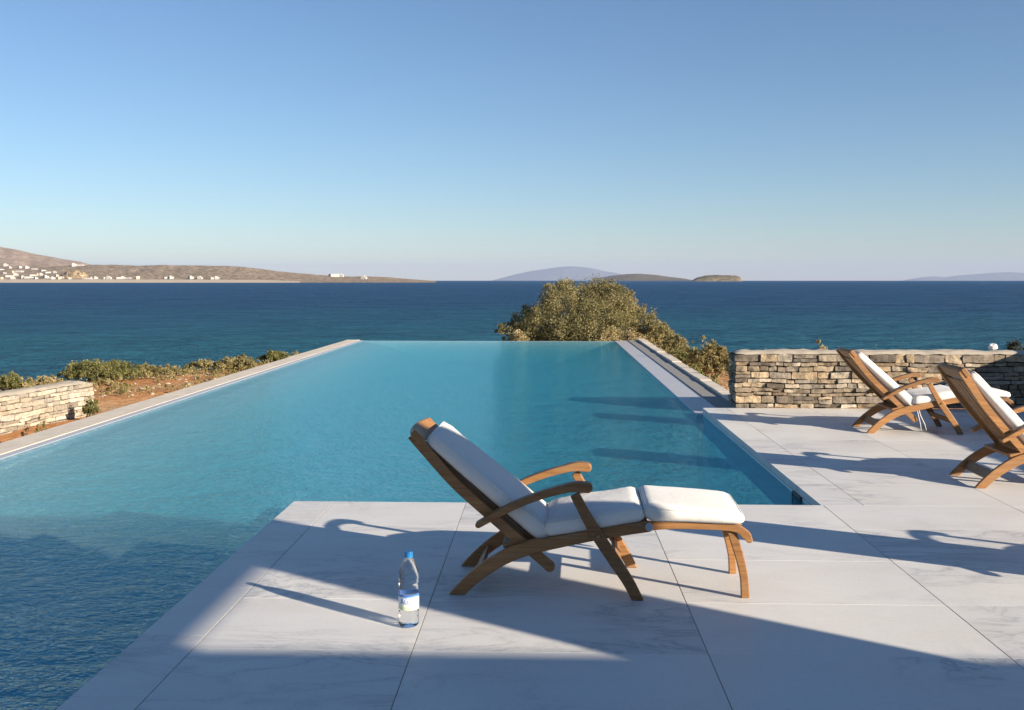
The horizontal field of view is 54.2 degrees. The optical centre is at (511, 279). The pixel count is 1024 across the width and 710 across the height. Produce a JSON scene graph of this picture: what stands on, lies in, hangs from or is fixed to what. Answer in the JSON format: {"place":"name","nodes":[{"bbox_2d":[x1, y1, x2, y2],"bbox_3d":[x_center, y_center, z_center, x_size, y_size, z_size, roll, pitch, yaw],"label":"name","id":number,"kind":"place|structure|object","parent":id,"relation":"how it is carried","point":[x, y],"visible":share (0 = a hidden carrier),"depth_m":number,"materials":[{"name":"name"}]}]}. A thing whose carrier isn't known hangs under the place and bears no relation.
{"place":"outdoors","nodes":[
{"label":"outdoors","id":0,"kind":"place"},
{"bbox_2d":[0,247,90,266],"bbox_3d":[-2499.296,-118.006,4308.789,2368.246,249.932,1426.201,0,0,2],"label":"mountain","id":1,"kind":"structure","parent":0,"point":[13,257],"depth_m":4251.09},
{"bbox_2d":[0,279,299,282],"bbox_3d":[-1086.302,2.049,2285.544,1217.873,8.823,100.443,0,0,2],"label":"beach","id":2,"kind":"structure","parent":0,"point":[123,281],"depth_m":2272.03,"materials":[{"name":"beige sand"}]},
{"bbox_2d":[0,265,435,282],"bbox_3d":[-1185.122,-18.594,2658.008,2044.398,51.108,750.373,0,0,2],"label":"headland","id":3,"kind":"structure","parent":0,"point":[205,272],"depth_m":2563.73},
{"bbox_2d":[60,270,87,278],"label":"bluff","id":4,"kind":"structure","parent":3,"relation":"attached to","point":[70,274],"depth_m":2438.10,"materials":[{"name":"stone"}]},
{"bbox_2d":[0,357,964,442],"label":"ground","id":5,"kind":"structure","parent":0,"point":[112,401],"depth_m":25.03,"materials":[{"name":"soil"}]},
{"bbox_2d":[0,371,34,389],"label":"shrub","id":6,"kind":"object","parent":5,"relation":"on","point":[10,382],"visible":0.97,"depth_m":18.22,"materials":[{"name":"green plant"}]},
{"bbox_2d":[21,426,28,436],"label":"shrub","id":7,"kind":"object","parent":5,"relation":"on","point":[23,433],"visible":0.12,"depth_m":12.12,"materials":[{"name":"green plant"}]},
{"bbox_2d":[34,418,45,432],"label":"shrub","id":8,"kind":"object","parent":5,"relation":"on","point":[43,425],"visible":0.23,"depth_m":12.61,"materials":[{"name":"green plant"}]},
{"bbox_2d":[0,380,94,434],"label":"stone wall","id":9,"kind":"structure","parent":5,"relation":"on","point":[21,408],"depth_m":14.60,"materials":[{"name":"beige stone"}]},
{"bbox_2d":[32,375,62,385],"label":"shrub","id":10,"kind":"object","parent":5,"relation":"on","point":[45,380],"visible":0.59,"depth_m":18.52,"materials":[{"name":"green plant"}]},
{"bbox_2d":[81,396,99,417],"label":"shrub","id":11,"kind":"object","parent":5,"relation":"on","point":[89,407],"visible":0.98,"depth_m":14.86,"materials":[{"name":"green plant"}]},
{"bbox_2d":[57,358,143,380],"bbox_3d":[-8.383,1.847,20.255,1.782,0.558,1.300,0,0,2],"label":"shrub","id":12,"kind":"object","parent":5,"relation":"on","point":[90,369],"visible":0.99,"depth_m":20.01,"materials":[{"name":"green plant"}]},
{"bbox_2d":[135,361,181,376],"bbox_3d":[-7.656,1.930,21.296,1.171,0.376,0.848,0,0,2],"label":"shrub","id":13,"kind":"object","parent":5,"relation":"on","point":[151,368],"visible":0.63,"depth_m":21.13,"materials":[{"name":"green plant"}]},
{"bbox_2d":[185,358,217,368],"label":"shrub","id":14,"kind":"object","parent":5,"relation":"on","point":[202,363],"visible":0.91,"depth_m":22.66,"materials":[{"name":"green plant"}]},
{"bbox_2d":[215,353,257,370],"bbox_3d":[-6.271,1.916,22.829,1.000,0.456,0.775,0,0,2],"label":"shrub","id":15,"kind":"object","parent":5,"relation":"on","point":[238,361],"visible":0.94,"depth_m":22.68,"materials":[{"name":"green plant"}]},
{"bbox_2d":[256,350,288,361],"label":"shrub","id":16,"kind":"object","parent":5,"relation":"on","point":[276,355],"visible":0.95,"depth_m":24.50,"materials":[{"name":"green plant"}]},
{"bbox_2d":[5,361,728,396],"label":"loose stones","id":17,"kind":"object","parent":5,"relation":"on","point":[205,380],"visible":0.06,"depth_m":19.51,"materials":[{"name":"beige stone"}]},
{"bbox_2d":[0,345,757,407],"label":"ground cover","id":18,"kind":"object","parent":5,"relation":"on","point":[148,374],"visible":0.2,"depth_m":20.17,"materials":[{"name":"green plant"}]},
{"bbox_2d":[0,341,809,709],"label":"pool basin","id":19,"kind":"object","parent":5,"relation":"in","point":[746,479],"visible":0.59,"depth_m":10.54,"materials":[{"name":"liquid"}]},
{"bbox_2d":[0,340,357,454],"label":"pool coping","id":20,"kind":"object","parent":19,"relation":"attached to","point":[30,439],"visible":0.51,"depth_m":12.03,"materials":[{"name":"stone"}]},
{"bbox_2d":[0,340,715,461],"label":"weir ledge","id":21,"kind":"object","parent":19,"relation":"on","point":[694,402],"visible":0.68,"depth_m":13.52,"materials":[{"name":"stone"}]},
{"bbox_2d":[0,341,804,709],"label":"pool water","id":22,"kind":"structure","parent":19,"relation":"in","point":[112,493],"depth_m":8.78,"materials":[{"name":"blue liquid"}]},
{"bbox_2d":[792,491,801,504],"bbox_3d":[2.025,1.598,7.094,0.027,0.160,0.236,0,0,2],"label":"pool skimmer","id":23,"kind":"object","parent":19,"relation":"attached to","point":[797,496],"visible":0.5,"depth_m":7.10,"materials":[{"name":"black plastic"}]},
{"bbox_2d":[501,329,529,340],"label":"shrub","id":24,"kind":"object","parent":5,"relation":"on","point":[517,334],"visible":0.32,"depth_m":26.52,"materials":[{"name":"green plant"}]},
{"bbox_2d":[493,273,663,346],"bbox_3d":[1.979,1.063,27.377,4.371,2.546,3.415,0,0,-26],"label":"bush","id":25,"kind":"object","parent":5,"relation":"on","point":[581,322],"visible":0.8,"depth_m":27.14,"materials":[{"name":"green plant"}]},
{"bbox_2d":[595,326,655,344],"bbox_3d":[2.817,1.631,26.176,1.956,0.935,1.571,0,0,15],"label":"shrub","id":26,"kind":"object","parent":5,"relation":"on","point":[630,335],"visible":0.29,"depth_m":26.00,"materials":[{"name":"green plant"}]},
{"bbox_2d":[635,319,676,346],"bbox_3d":[3.907,1.549,26.997,1.375,1.042,0.879,0,0,-13],"label":"shrub","id":27,"kind":"object","parent":5,"relation":"on","point":[658,331],"visible":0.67,"depth_m":26.87,"materials":[{"name":"green plant"}]},
{"bbox_2d":[658,333,690,354],"bbox_3d":[3.908,1.688,23.988,0.911,0.881,0.746,0,0,2],"label":"shrub","id":28,"kind":"object","parent":5,"relation":"on","point":[676,342],"visible":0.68,"depth_m":23.92,"materials":[{"name":"green plant"}]},
{"bbox_2d":[672,348,688,363],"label":"shrub","id":29,"kind":"object","parent":5,"relation":"on","point":[677,354],"visible":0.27,"depth_m":20.97,"materials":[{"name":"green plant"}]},
{"bbox_2d":[628,340,737,407],"bbox_3d":[2.806,1.791,18.458,0.240,0.538,13.610,0,0,2],"label":"drain channel","id":30,"kind":"object","parent":5,"relation":"on","point":[715,399],"visible":0.21,"depth_m":15.30,"materials":[{"name":"grey concrete"}]},
{"bbox_2d":[683,341,696,355],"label":"shrub","id":31,"kind":"object","parent":5,"relation":"on","point":[688,349],"visible":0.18,"depth_m":21.44,"materials":[{"name":"green plant"}]},
{"bbox_2d":[637,339,749,407],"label":"channel kerb","id":32,"kind":"structure","parent":5,"relation":"on","point":[712,385],"depth_m":16.32,"materials":[{"name":"stone"}]},
{"bbox_2d":[690,363,708,376],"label":"shrub","id":33,"kind":"object","parent":5,"relation":"on","point":[698,370],"visible":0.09,"depth_m":17.00,"materials":[{"name":"green plant"}]},
{"bbox_2d":[683,335,730,380],"bbox_3d":[3.881,1.599,19.572,1.248,1.051,0.805,0,0,2],"label":"shrub","id":34,"kind":"object","parent":5,"relation":"on","point":[714,359],"visible":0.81,"depth_m":19.40,"materials":[{"name":"green plant"}]},
{"bbox_2d":[710,374,718,384],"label":"shrub","id":35,"kind":"object","parent":5,"relation":"on","point":[715,377],"visible":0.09,"depth_m":15.17,"materials":[{"name":"green plant"}]},
{"bbox_2d":[816,339,827,348],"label":"shrub","id":36,"kind":"object","parent":5,"relation":"on","point":[822,346],"visible":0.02,"depth_m":14.95,"materials":[{"name":"green plant"}]},
{"bbox_2d":[1004,338,1023,349],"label":"shrub","id":37,"kind":"object","parent":5,"relation":"on","point":[1013,345],"visible":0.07,"depth_m":17.03,"materials":[{"name":"green plant"}]},
{"bbox_2d":[0,281,1023,381],"bbox_3d":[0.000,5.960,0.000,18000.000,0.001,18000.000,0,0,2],"label":"sea","id":38,"kind":"structure","parent":0,"point":[49,329],"depth_m":167.89,"materials":[{"name":"liquid"}]},
{"bbox_2d":[0,0,1023,280],"label":"sky","id":39,"kind":"structure","parent":0,"point":[431,140],"materials":[{"name":"blue"}]},
{"bbox_2d":[56,408,1023,709],"bbox_3d":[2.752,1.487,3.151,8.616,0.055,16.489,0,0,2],"label":"terrace","id":40,"kind":"structure","parent":0,"point":[832,612],"depth_m":4.43,"materials":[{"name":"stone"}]},
{"bbox_2d":[398,550,418,627],"bbox_3d":[-0.436,1.302,4.223,0.086,0.312,0.087,0,0,10],"label":"water bottle","id":41,"kind":"object","parent":40,"relation":"on","point":[408,599],"visible":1,"depth_m":4.19,"materials":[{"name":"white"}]},
{"bbox_2d":[408,418,752,599],"bbox_3d":[0.315,1.081,4.840,1.605,0.758,0.558,0,0,4],"label":"deck chair","id":42,"kind":"object","parent":40,"relation":"on","point":[522,517],"visible":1,"depth_m":4.65,"materials":[{"name":"brown wood"}]},
{"bbox_2d":[727,349,1023,408],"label":"stone wall","id":43,"kind":"structure","parent":40,"relation":"on","point":[794,378],"depth_m":11.39,"materials":[{"name":"beige stone"}]},
{"bbox_2d":[988,344,997,349],"bbox_3d":[5.648,0.783,11.749,0.111,0.074,0.096,0,0,2],"label":"pebble","id":44,"kind":"object","parent":43,"relation":"on","point":[992,346],"visible":1,"depth_m":11.72,"materials":[{"name":"white stone"}]},
{"bbox_2d":[836,347,1014,433],"bbox_3d":[3.994,1.062,9.732,1.568,0.795,0.558,0,0,3],"label":"deck chair","id":45,"kind":"object","parent":40,"relation":"on","point":[892,395],"visible":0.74,"depth_m":9.54,"materials":[{"name":"brown wood"}]},
{"bbox_2d":[937,363,1023,487],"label":"deck chair","id":46,"kind":"object","parent":40,"relation":"on","point":[997,419],"visible":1,"depth_m":7.08,"materials":[{"name":"brown wood"}]},
{"bbox_2d":[492,266,622,280],"bbox_3d":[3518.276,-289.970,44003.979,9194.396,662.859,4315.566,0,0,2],"label":"island","id":47,"kind":"structure","parent":0,"point":[567,272],"depth_m":43370.18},
{"bbox_2d":[588,274,691,280],"bbox_3d":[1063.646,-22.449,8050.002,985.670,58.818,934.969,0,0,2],"label":"island","id":48,"kind":"structure","parent":0,"point":[636,277],"depth_m":7883.28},
{"bbox_2d":[692,275,741,280],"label":"island","id":49,"kind":"structure","parent":0,"point":[720,278],"depth_m":4667.35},
{"bbox_2d":[903,272,1023,280],"bbox_3d":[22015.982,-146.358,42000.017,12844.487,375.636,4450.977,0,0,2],"label":"island","id":50,"kind":"structure","parent":0,"point":[1006,276],"depth_m":41286.09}
]}

